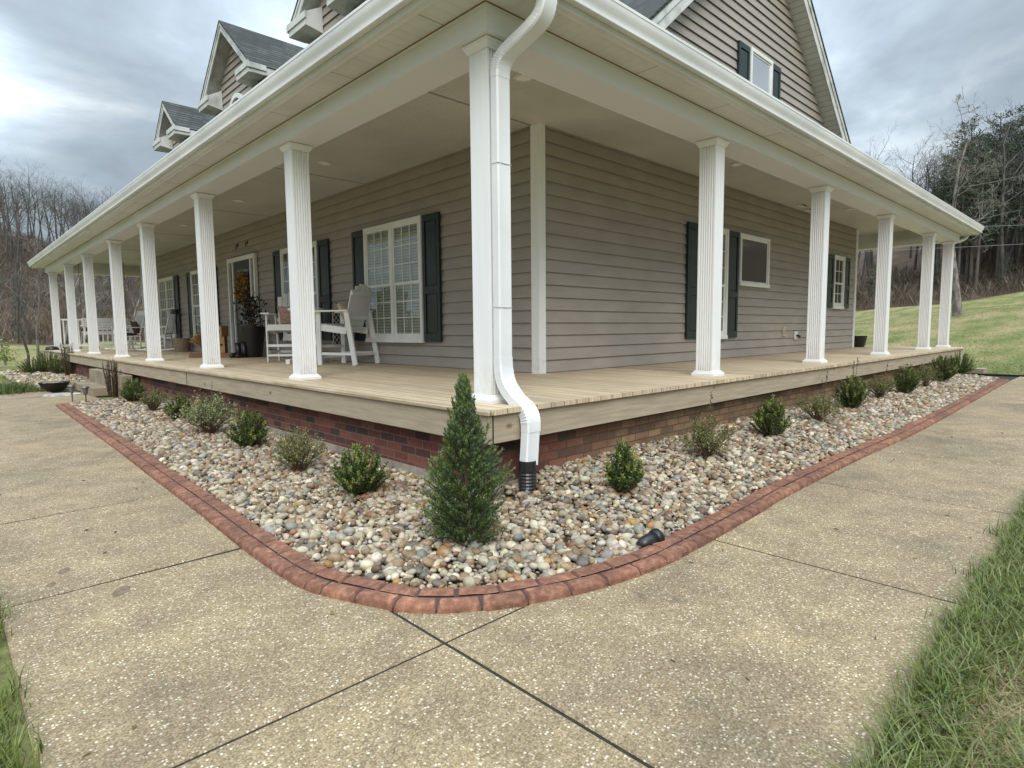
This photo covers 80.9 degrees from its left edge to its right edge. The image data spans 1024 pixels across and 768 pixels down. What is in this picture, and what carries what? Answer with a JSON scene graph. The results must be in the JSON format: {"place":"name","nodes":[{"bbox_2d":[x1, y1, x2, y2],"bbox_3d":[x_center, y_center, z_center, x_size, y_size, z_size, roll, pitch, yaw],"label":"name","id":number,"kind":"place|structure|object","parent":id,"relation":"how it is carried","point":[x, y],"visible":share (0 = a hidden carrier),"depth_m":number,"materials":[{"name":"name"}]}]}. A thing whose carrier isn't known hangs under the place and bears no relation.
{"place":"outdoors","nodes":[
{"label":"outdoors","id":0,"kind":"place"},
{"bbox_2d":[0,391,52,397],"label":"path","id":1,"kind":"structure","parent":0,"point":[26,394],"depth_m":11.67,"materials":[{"name":"concrete"}]},
{"bbox_2d":[0,377,1023,767],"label":"pavement","id":2,"kind":"structure","parent":0,"point":[774,657],"depth_m":2.31,"materials":[{"name":"concrete"}]},
{"bbox_2d":[0,376,1017,767],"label":"pavement joint","id":3,"kind":"object","parent":2,"relation":"on","point":[458,652],"visible":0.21,"depth_m":2.11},
{"bbox_2d":[0,395,1021,767],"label":"fallen leaves","id":4,"kind":"object","parent":2,"relation":"on","point":[364,521],"visible":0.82,"depth_m":3.58,"materials":[{"name":"brown plant"}]},
{"bbox_2d":[0,220,1023,767],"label":"ground","id":5,"kind":"structure","parent":0,"point":[996,322],"depth_m":27.58,"materials":[{"name":"plant"}]},
{"bbox_2d":[0,170,32,261],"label":"bare tree","id":6,"kind":"object","parent":5,"relation":"on","point":[11,241],"visible":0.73,"depth_m":98.91,"materials":[{"name":"grey plant"}]},
{"bbox_2d":[0,318,34,362],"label":"yellow green bush","id":7,"kind":"object","parent":5,"relation":"on","point":[5,357],"visible":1,"depth_m":18.61,"materials":[{"name":"green plant"}]},
{"bbox_2d":[0,163,35,263],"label":"budding tree","id":8,"kind":"object","parent":5,"relation":"on","point":[9,216],"visible":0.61,"depth_m":97.86,"materials":[{"name":"brown plant"}]},
{"bbox_2d":[0,177,36,289],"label":"bare tree","id":9,"kind":"object","parent":5,"relation":"on","point":[18,245],"visible":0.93,"depth_m":83.48,"materials":[{"name":"brown plant"}]},
{"bbox_2d":[1,260,35,343],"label":"field edge tree","id":10,"kind":"object","parent":5,"relation":"on","point":[17,337],"visible":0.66,"depth_m":63.14,"materials":[{"name":"grey plant"}]},
{"bbox_2d":[0,379,43,395],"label":"ornamental grass","id":11,"kind":"object","parent":5,"relation":"on","point":[12,388],"depth_m":12.04,"materials":[{"name":"plant"}]},
{"bbox_2d":[0,226,45,363],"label":"young bare tree","id":12,"kind":"object","parent":5,"relation":"on","point":[19,325],"visible":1,"depth_m":22.22,"materials":[{"name":"brown plant"}]},
{"bbox_2d":[1,252,45,342],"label":"field edge tree","id":13,"kind":"object","parent":5,"relation":"on","point":[14,307],"visible":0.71,"depth_m":64.14,"materials":[{"name":"brown plant"}]},
{"bbox_2d":[0,144,54,234],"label":"ridge tree","id":14,"kind":"object","parent":5,"relation":"on","point":[29,189],"visible":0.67,"depth_m":122.00,"materials":[{"name":"brown plant"}]},
{"bbox_2d":[0,163,64,266],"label":"budding tree","id":15,"kind":"object","parent":5,"relation":"on","point":[23,255],"visible":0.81,"depth_m":95.02,"materials":[{"name":"brown plant"}]},
{"bbox_2d":[0,217,78,358],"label":"young bare tree","id":16,"kind":"object","parent":5,"relation":"on","point":[37,320],"visible":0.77,"depth_m":24.19,"materials":[{"name":"brown plant"}]},
{"bbox_2d":[20,169,66,250],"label":"bare tree","id":17,"kind":"object","parent":5,"relation":"on","point":[41,206],"visible":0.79,"depth_m":109.90,"materials":[{"name":"brown plant"}]},
{"bbox_2d":[0,369,89,388],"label":"gravel","id":18,"kind":"structure","parent":5,"relation":"on","point":[23,376],"depth_m":14.61,"materials":[{"name":"gravel"}]},
{"bbox_2d":[13,358,47,372],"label":"boxwood shrub","id":19,"kind":"object","parent":18,"relation":"on","point":[28,368],"visible":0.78,"depth_m":16.33,"materials":[{"name":"green plant"}]},
{"bbox_2d":[31,350,61,371],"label":"boxwood shrub","id":20,"kind":"object","parent":18,"relation":"on","point":[43,361],"visible":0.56,"depth_m":16.48,"materials":[{"name":"green plant"}]},
{"bbox_2d":[45,357,70,373],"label":"boxwood shrub","id":21,"kind":"object","parent":18,"relation":"on","point":[56,368],"visible":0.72,"depth_m":15.99,"materials":[{"name":"green plant"}]},
{"bbox_2d":[59,342,74,374],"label":"upright shrub","id":22,"kind":"object","parent":18,"relation":"on","point":[69,368],"visible":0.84,"depth_m":15.64,"materials":[{"name":"brown plant"}]},
{"bbox_2d":[38,381,69,391],"bbox_3d":[-9.345,0.047,12.280,0.533,0.201,0.533,-5,7,-44],"label":"fire bowl","id":23,"kind":"object","parent":5,"relation":"on","point":[51,386],"visible":1,"depth_m":12.15,"materials":[{"name":"metal"}]},
{"bbox_2d":[33,186,82,239],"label":"budding tree","id":24,"kind":"object","parent":5,"relation":"on","point":[65,207],"visible":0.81,"depth_m":99.99,"materials":[{"name":"grey plant"}]},
{"bbox_2d":[20,242,105,348],"bbox_3d":[-19.270,-3.727,27.046,2.228,5.937,4.233,1,6,20],"label":"young bare tree","id":25,"kind":"object","parent":5,"relation":"on","point":[66,327],"visible":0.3,"depth_m":26.57,"materials":[{"name":"brown plant"}]},
{"bbox_2d":[45,185,86,230],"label":"budding tree","id":26,"kind":"object","parent":5,"relation":"on","point":[67,206],"visible":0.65,"depth_m":101.48,"materials":[{"name":"grey plant"}]},
{"bbox_2d":[0,227,144,344],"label":"undergrowth","id":27,"kind":"object","parent":5,"relation":"on","point":[32,334],"visible":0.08,"depth_m":83.29,"materials":[{"name":"bare brown twigs"},{"name":"dry brush"}]},
{"bbox_2d":[61,275,108,348],"bbox_3d":[-19.735,-3.961,28.616,2.017,6.064,3.151,0,5,11],"label":"young bare tree","id":28,"kind":"object","parent":5,"relation":"on","point":[81,341],"visible":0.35,"depth_m":28.16,"materials":[{"name":"brown plant"}]},
{"bbox_2d":[74,368,132,398],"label":"porch steps","id":29,"kind":"structure","parent":5,"relation":"on","point":[96,384],"depth_m":11.47,"materials":[{"name":"concrete"}]},
{"bbox_2d":[94,277,142,347],"bbox_3d":[-20.535,-4.472,33.808,2.422,6.080,4.601,3,6,33],"label":"young bare tree","id":30,"kind":"object","parent":5,"relation":"on","point":[136,306],"visible":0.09,"depth_m":33.40,"materials":[{"name":"brown plant"}]},
{"bbox_2d":[96,277,142,329],"bbox_3d":[-20.460,-4.499,31.942,2.217,6.433,2.255,-1,5,-2],"label":"young bare tree","id":31,"kind":"object","parent":5,"relation":"on","point":[129,290],"visible":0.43,"depth_m":31.81,"materials":[{"name":"brown plant"}]},
{"bbox_2d":[27,0,983,493],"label":"farmhouse","id":32,"kind":"object","parent":5,"relation":"on","point":[557,232],"visible":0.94,"depth_m":7.64,"materials":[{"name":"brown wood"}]},
{"bbox_2d":[60,319,136,346],"bbox_3d":[-13.755,-1.721,20.057,2.100,0.895,0.060,-5,7,-44],"label":"porch railing","id":33,"kind":"object","parent":32,"relation":"attached to","point":[103,344],"visible":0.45,"depth_m":20.02,"materials":[{"name":"white paint"}]},
{"bbox_2d":[78,262,132,338],"bbox_3d":[-12.765,-2.654,18.854,1.310,2.448,0.550,-5,7,-44],"label":"porch swing","id":34,"kind":"object","parent":32,"relation":"hanging from","point":[99,323],"visible":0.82,"depth_m":19.00,"materials":[{"name":"white paint"}]},
{"bbox_2d":[105,311,145,349],"bbox_3d":[-11.134,-1.560,17.459,0.620,1.154,1.086,3,6,36],"label":"rocking chair","id":35,"kind":"object","parent":32,"relation":"on","point":[140,318],"visible":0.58,"depth_m":17.54,"materials":[{"name":"white paint"}]},
{"bbox_2d":[136,309,176,350],"bbox_3d":[-9.755,-1.501,16.666,1.086,1.154,0.620,-2,5,-12],"label":"rocking chair","id":36,"kind":"object","parent":32,"relation":"on","point":[169,326],"visible":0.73,"depth_m":16.56,"materials":[{"name":"white paint"}]},
{"bbox_2d":[158,276,176,338],"bbox_3d":[-10.026,-2.199,17.476,0.062,1.755,1.528,-5,7,-44],"label":"window","id":37,"kind":"structure","parent":32,"relation":"in","point":[165,286],"depth_m":17.54,"materials":[{"name":"glass"}]},
{"bbox_2d":[174,338,190,351],"bbox_3d":[-8.752,-1.036,15.961,0.410,0.360,0.410,-5,7,-44],"label":"basket","id":38,"kind":"object","parent":32,"relation":"on","point":[182,344],"visible":0.98,"depth_m":15.81,"materials":[{"name":"wicker"}]},
{"bbox_2d":[190,270,200,336],"bbox_3d":[-7.859,-2.014,15.225,0.062,1.755,1.528,-5,7,-44],"label":"window","id":39,"kind":"structure","parent":32,"relation":"in","point":[193,274],"depth_m":15.65,"materials":[{"name":"glass"}]},
{"bbox_2d":[227,253,259,352],"bbox_3d":[-5.899,-1.710,13.201,0.065,2.150,1.600,-5,7,-44],"label":"front door","id":40,"kind":"structure","parent":32,"relation":"in","point":[248,263],"depth_m":13.37,"materials":[{"name":"white paint"}]},
{"bbox_2d":[233,267,249,305],"bbox_3d":[-5.875,-2.117,13.079,0.284,0.861,0.779,-5,7,-44],"label":"wreath","id":41,"kind":"object","parent":40,"relation":"attached to","point":[242,279],"depth_m":12.97,"materials":[{"name":"yellow plant"}]},
{"bbox_2d":[233,286,268,357],"bbox_3d":[-5.210,-1.242,12.079,0.699,1.407,0.697,-5,7,-44],"label":"dark planter","id":42,"kind":"object","parent":32,"relation":"on","point":[252,336],"visible":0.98,"depth_m":11.98,"materials":[{"name":"black plastic"}]},
{"bbox_2d":[260,292,291,361],"bbox_3d":[-3.837,-0.995,10.336,0.700,1.210,0.811,-1,5,-6],"label":"tall adirondack chair","id":43,"kind":"object","parent":32,"relation":"on","point":[277,325],"visible":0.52,"depth_m":10.04,"materials":[{"name":"white paint"}]},
{"bbox_2d":[277,306,290,323],"bbox_3d":[-3.842,-1.179,10.401,0.380,0.380,0.140,-1,33,-6],"label":"throw pillow","id":44,"kind":"object","parent":43,"relation":"on","point":[284,314],"visible":0.47,"depth_m":10.32,"materials":[{"name":"fabric"}]},
{"bbox_2d":[280,241,318,340],"bbox_3d":[-3.941,-1.681,11.157,0.062,1.755,1.533,-5,7,-44],"label":"window","id":45,"kind":"structure","parent":32,"relation":"in","point":[284,266],"depth_m":11.48,"materials":[{"name":"white paint"}]},
{"bbox_2d":[315,284,379,365],"bbox_3d":[-2.543,-0.907,9.240,0.811,1.210,0.700,2,6,24],"label":"tall adirondack chair","id":46,"kind":"object","parent":32,"relation":"on","point":[355,312],"visible":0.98,"depth_m":9.12,"materials":[{"name":"white paint"}]},
{"bbox_2d":[332,312,345,344],"bbox_3d":[-2.911,-0.914,9.856,0.212,0.554,0.280,2,6,26],"label":"check blanket","id":47,"kind":"object","parent":46,"relation":"hanging from","point":[336,320],"visible":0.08,"depth_m":9.74,"materials":[{"name":"fabric"}]},
{"bbox_2d":[363,215,425,342],"bbox_3d":[-1.775,-1.496,8.908,0.062,1.755,1.538,-5,7,-44],"label":"window","id":48,"kind":"structure","parent":32,"relation":"in","point":[393,266],"depth_m":8.85,"materials":[{"name":"glass"}]},
{"bbox_2d":[721,228,728,338],"bbox_3d":[3.213,-1.594,9.534,0.848,1.765,0.062,-5,7,-44],"label":"window","id":49,"kind":"structure","parent":32,"relation":"in","point":[725,259],"depth_m":9.77,"materials":[{"name":"white paint"}]},
{"bbox_2d":[738,233,770,287],"bbox_3d":[4.229,-2.130,10.468,1.156,0.869,0.062,-5,7,-44],"label":"window","id":50,"kind":"structure","parent":32,"relation":"in","point":[754,251],"depth_m":10.46,"materials":[{"name":"glass"}]},
{"bbox_2d":[750,47,772,94],"bbox_3d":[4.243,-4.901,10.255,0.848,1.377,0.062,-5,7,-44],"label":"window","id":51,"kind":"structure","parent":32,"relation":"in","point":[761,67],"depth_m":10.22,"materials":[{"name":"white paint"}]},
{"bbox_2d":[831,255,845,308],"bbox_3d":[7.289,-2.263,13.405,0.658,1.167,0.062,-5,7,-44],"label":"window","id":52,"kind":"structure","parent":32,"relation":"in","point":[839,261],"depth_m":13.46,"materials":[{"name":"white paint"}]},
{"bbox_2d":[854,336,867,346],"bbox_3d":[8.525,-1.053,14.867,0.480,0.275,0.480,-5,7,-44],"label":"round tub","id":53,"kind":"object","parent":32,"relation":"on","point":[859,341],"visible":0.62,"depth_m":14.68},
{"bbox_2d":[0,488,1023,767],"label":"grass","id":54,"kind":"structure","parent":5,"relation":"on","point":[950,648],"depth_m":1.93,"materials":[{"name":"plant"}]},
{"bbox_2d":[56,379,1008,613],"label":"brick kerb","id":55,"kind":"structure","parent":5,"relation":"on","point":[277,556],"depth_m":3.10,"materials":[{"name":"brick"}]},
{"bbox_2d":[165,380,996,587],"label":"bed soil","id":56,"kind":"structure","parent":5,"relation":"on","point":[451,561],"depth_m":3.37,"materials":[{"name":"soil"}]},
{"bbox_2d":[135,385,169,410],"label":"loose shrub","id":57,"kind":"object","parent":56,"relation":"on","point":[154,400],"visible":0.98,"depth_m":8.64,"materials":[{"name":"green plant"}]},
{"bbox_2d":[168,382,242,433],"bbox_3d":[-3.399,0.271,6.691,0.679,0.593,0.769,4,7,40],"label":"loose shrub","id":58,"kind":"object","parent":56,"relation":"on","point":[207,417],"visible":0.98,"depth_m":6.63,"materials":[{"name":"green plant"}]},
{"bbox_2d":[265,423,327,471],"bbox_3d":[-1.716,0.516,4.835,0.504,0.414,0.520,-3,6,-26],"label":"loose shrub","id":59,"kind":"object","parent":56,"relation":"on","point":[292,456],"visible":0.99,"depth_m":4.82,"materials":[{"name":"green plant"}]},
{"bbox_2d":[416,371,514,544],"bbox_3d":[-0.233,0.397,3.217,0.553,0.945,0.546,-5,7,-44],"label":"conical juniper","id":60,"kind":"object","parent":56,"relation":"on","point":[460,449],"visible":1,"depth_m":3.14,"materials":[{"name":"green"}]},
{"bbox_2d":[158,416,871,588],"bbox_3d":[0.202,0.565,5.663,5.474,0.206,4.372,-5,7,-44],"label":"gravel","id":61,"kind":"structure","parent":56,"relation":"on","point":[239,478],"depth_m":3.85,"materials":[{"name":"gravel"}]},
{"bbox_2d":[329,442,391,495],"bbox_3d":[-1.058,0.587,4.157,0.394,0.379,0.385,-4,6,-37],"label":"boxwood shrub","id":62,"kind":"object","parent":61,"relation":"on","point":[356,475],"visible":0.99,"depth_m":4.10,"materials":[{"name":"green plant"}]},
{"bbox_2d":[603,438,645,492],"bbox_3d":[0.744,0.542,3.977,0.269,0.380,0.302,-2,5,-18],"label":"boxwood shrub","id":63,"kind":"object","parent":61,"relation":"on","point":[624,474],"visible":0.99,"depth_m":3.94,"materials":[{"name":"green plant"}]},
{"bbox_2d":[749,394,792,435],"bbox_3d":[2.546,0.307,5.878,0.386,0.436,0.370,0,5,2],"label":"boxwood shrub","id":64,"kind":"object","parent":61,"relation":"on","point":[767,420],"visible":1,"depth_m":5.83,"materials":[{"name":"green plant"}]},
{"bbox_2d":[69,371,999,458],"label":"gravel","id":65,"kind":"structure","parent":56,"relation":"on","point":[127,419],"depth_m":7.42,"materials":[{"name":"gravel"}]},
{"bbox_2d":[101,358,121,397],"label":"upright shrub","id":66,"kind":"object","parent":65,"relation":"on","point":[112,390],"visible":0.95,"depth_m":10.76,"materials":[{"name":"brown plant"}]},
{"bbox_2d":[118,377,148,401],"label":"boxwood shrub","id":67,"kind":"object","parent":65,"relation":"on","point":[129,391],"visible":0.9,"depth_m":9.76,"materials":[{"name":"green plant"}]},
{"bbox_2d":[162,392,190,418],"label":"boxwood shrub","id":68,"kind":"object","parent":65,"relation":"on","point":[173,408],"visible":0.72,"depth_m":7.80,"materials":[{"name":"green plant"}]},
{"bbox_2d":[225,406,270,445],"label":"boxwood shrub","id":69,"kind":"object","parent":65,"relation":"on","point":[251,431],"visible":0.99,"depth_m":5.87,"materials":[{"name":"green plant"}]},
{"bbox_2d":[831,357,871,407],"bbox_3d":[4.401,-0.018,7.772,0.469,0.683,0.467,-4,6,-30],"label":"boxwood shrub","id":70,"kind":"object","parent":65,"relation":"on","point":[854,396],"visible":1,"depth_m":7.70,"materials":[{"name":"green plant"}]},
{"bbox_2d":[890,363,921,393],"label":"boxwood shrub","id":71,"kind":"object","parent":65,"relation":"on","point":[907,384],"visible":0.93,"depth_m":9.38,"materials":[{"name":"green plant"}]},
{"bbox_2d":[925,355,959,380],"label":"boxwood shrub","id":72,"kind":"object","parent":65,"relation":"on","point":[945,374],"visible":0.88,"depth_m":11.32,"materials":[{"name":"green plant"}]},
{"bbox_2d":[949,350,975,373],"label":"boxwood shrub","id":73,"kind":"object","parent":65,"relation":"on","point":[965,367],"visible":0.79,"depth_m":12.86,"materials":[{"name":"green plant"}]},
{"bbox_2d":[636,528,664,547],"bbox_3d":[0.729,0.837,3.199,0.156,0.115,0.094,-4,6,-34],"label":"spot light","id":74,"kind":"object","parent":56,"relation":"on","point":[654,535],"visible":0.66,"depth_m":3.18,"materials":[{"name":"black plastic"}]},
{"bbox_2d":[674,391,743,458],"bbox_3d":[1.585,0.345,4.931,0.545,0.553,0.488,-4,6,-33],"label":"loose shrub","id":75,"kind":"object","parent":56,"relation":"on","point":[701,431],"visible":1,"depth_m":4.94,"materials":[{"name":"green plant"}]},
{"bbox_2d":[792,370,844,420],"bbox_3d":[3.474,0.137,6.796,0.593,0.589,0.574,0,5,4],"label":"loose shrub","id":76,"kind":"object","parent":56,"relation":"on","point":[819,409],"visible":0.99,"depth_m":6.77,"materials":[{"name":"green plant"}]},
{"bbox_2d":[864,361,900,397],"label":"loose shrub","id":77,"kind":"object","parent":56,"relation":"on","point":[883,386],"visible":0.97,"depth_m":8.77,"materials":[{"name":"green plant"}]},
{"bbox_2d":[914,363,942,385],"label":"loose shrub","id":78,"kind":"object","parent":56,"relation":"on","point":[925,378],"visible":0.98,"depth_m":10.40,"materials":[{"name":"green plant"}]},
{"bbox_2d":[881,127,940,184],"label":"woodland tree","id":79,"kind":"object","parent":5,"relation":"on","point":[914,158],"visible":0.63,"depth_m":82.10,"materials":[{"name":"grey plant"}]},
{"bbox_2d":[893,152,949,269],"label":"woodland tree","id":80,"kind":"object","parent":5,"relation":"on","point":[915,258],"visible":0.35,"depth_m":66.15,"materials":[{"name":"grey plant"}]},
{"bbox_2d":[903,132,957,253],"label":"woodland tree","id":81,"kind":"object","parent":5,"relation":"on","point":[926,171],"visible":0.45,"depth_m":73.53,"materials":[{"name":"grey plant"}]},
{"bbox_2d":[855,305,1023,374],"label":"lawn grass","id":82,"kind":"structure","parent":5,"relation":"on","point":[966,341],"depth_m":21.33,"materials":[{"name":"plant"}]},
{"bbox_2d":[915,177,963,283],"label":"pine tree","id":83,"kind":"object","parent":5,"relation":"on","point":[934,192],"visible":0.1,"depth_m":57.47,"materials":[{"name":"green plant"}]},
{"bbox_2d":[856,241,1023,310],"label":"undergrowth","id":84,"kind":"object","parent":5,"relation":"on","point":[902,274],"visible":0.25,"depth_m":54.26,"materials":[{"name":"brown plant"}]},
{"bbox_2d":[920,170,968,285],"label":"pine tree","id":85,"kind":"object","parent":5,"relation":"on","point":[938,195],"visible":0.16,"depth_m":55.41,"materials":[{"name":"green plant"}]},
{"bbox_2d":[940,136,980,263],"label":"pine tree","id":86,"kind":"object","parent":5,"relation":"on","point":[969,153],"visible":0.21,"depth_m":55.98,"materials":[{"name":"green plant"}]},
{"bbox_2d":[934,113,989,252],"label":"pine tree","id":87,"kind":"object","parent":5,"relation":"on","point":[971,125],"visible":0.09,"depth_m":65.06,"materials":[{"name":"green plant"}]},
{"bbox_2d":[930,152,993,246],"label":"pine tree","id":88,"kind":"object","parent":5,"relation":"on","point":[954,160],"visible":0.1,"depth_m":56.05,"materials":[{"name":"green plant"}]},
{"bbox_2d":[903,94,1023,315],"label":"old bare tree","id":89,"kind":"object","parent":5,"relation":"on","point":[957,310],"visible":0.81,"depth_m":29.44,"materials":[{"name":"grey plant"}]},
{"bbox_2d":[944,172,995,274],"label":"pine tree","id":90,"kind":"object","parent":5,"relation":"on","point":[963,201],"visible":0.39,"depth_m":51.72,"materials":[{"name":"green plant"}]},
{"bbox_2d":[937,128,1006,286],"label":"pine tree","id":91,"kind":"object","parent":5,"relation":"on","point":[968,247],"visible":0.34,"depth_m":52.59,"materials":[{"name":"green plant"}]},
{"bbox_2d":[952,158,1003,286],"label":"pine tree","id":92,"kind":"object","parent":5,"relation":"on","point":[971,253],"visible":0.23,"depth_m":52.59,"materials":[{"name":"green plant"}]},
{"bbox_2d":[957,147,1013,290],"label":"pine tree","id":93,"kind":"object","parent":5,"relation":"on","point":[985,238],"visible":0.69,"depth_m":50.90,"materials":[{"name":"green plant"}]},
{"bbox_2d":[949,86,1023,286],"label":"woodland tree","id":94,"kind":"object","parent":5,"relation":"on","point":[1001,237],"visible":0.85,"depth_m":50.93,"materials":[{"name":"grey plant"}]},
{"bbox_2d":[983,123,1013,259],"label":"pine tree","id":95,"kind":"object","parent":5,"relation":"on","point":[995,141],"visible":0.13,"depth_m":60.33,"materials":[{"name":"green plant"}]},
{"bbox_2d":[976,161,1023,282],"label":"pine tree","id":96,"kind":"object","parent":5,"relation":"on","point":[1013,204],"visible":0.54,"depth_m":51.49,"materials":[{"name":"green plant"}]},
{"bbox_2d":[976,142,1023,277],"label":"pine tree","id":97,"kind":"object","parent":5,"relation":"on","point":[1010,150],"visible":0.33,"depth_m":53.06,"materials":[{"name":"green plant"}]},
{"bbox_2d":[980,108,1023,258],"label":"pine tree","id":98,"kind":"object","parent":5,"relation":"on","point":[991,147],"visible":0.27,"depth_m":60.05,"materials":[{"name":"green plant"}]},
{"bbox_2d":[994,253,1014,288],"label":"young pine","id":99,"kind":"object","parent":5,"relation":"on","point":[1005,262],"visible":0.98,"depth_m":49.15,"materials":[{"name":"green plant"}]},
{"bbox_2d":[989,158,1023,259],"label":"pine tree","id":100,"kind":"object","parent":5,"relation":"on","point":[1005,242],"visible":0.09,"depth_m":55.04,"materials":[{"name":"green plant"}]},
{"bbox_2d":[991,144,1023,264],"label":"pine tree","id":101,"kind":"object","parent":5,"relation":"on","point":[1012,256],"visible":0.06,"depth_m":56.79,"materials":[{"name":"green plant"}]},
{"bbox_2d":[992,150,1023,272],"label":"woodland tree","id":102,"kind":"object","parent":5,"relation":"on","point":[1019,247],"visible":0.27,"depth_m":53.75,"materials":[{"name":"grey plant"}]},
{"bbox_2d":[993,104,1023,262],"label":"pine tree","id":103,"kind":"object","parent":5,"relation":"on","point":[1021,121],"visible":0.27,"depth_m":55.99,"materials":[{"name":"green plant"}]},
{"bbox_2d":[998,149,1023,272],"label":"woodland tree","id":104,"kind":"object","parent":5,"relation":"on","point":[1013,239],"visible":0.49,"depth_m":52.71,"materials":[{"name":"grey plant"}]},
{"bbox_2d":[0,0,1023,244],"label":"sky","id":105,"kind":"structure","parent":0,"point":[84,84],"materials":[{"name":"grey"}]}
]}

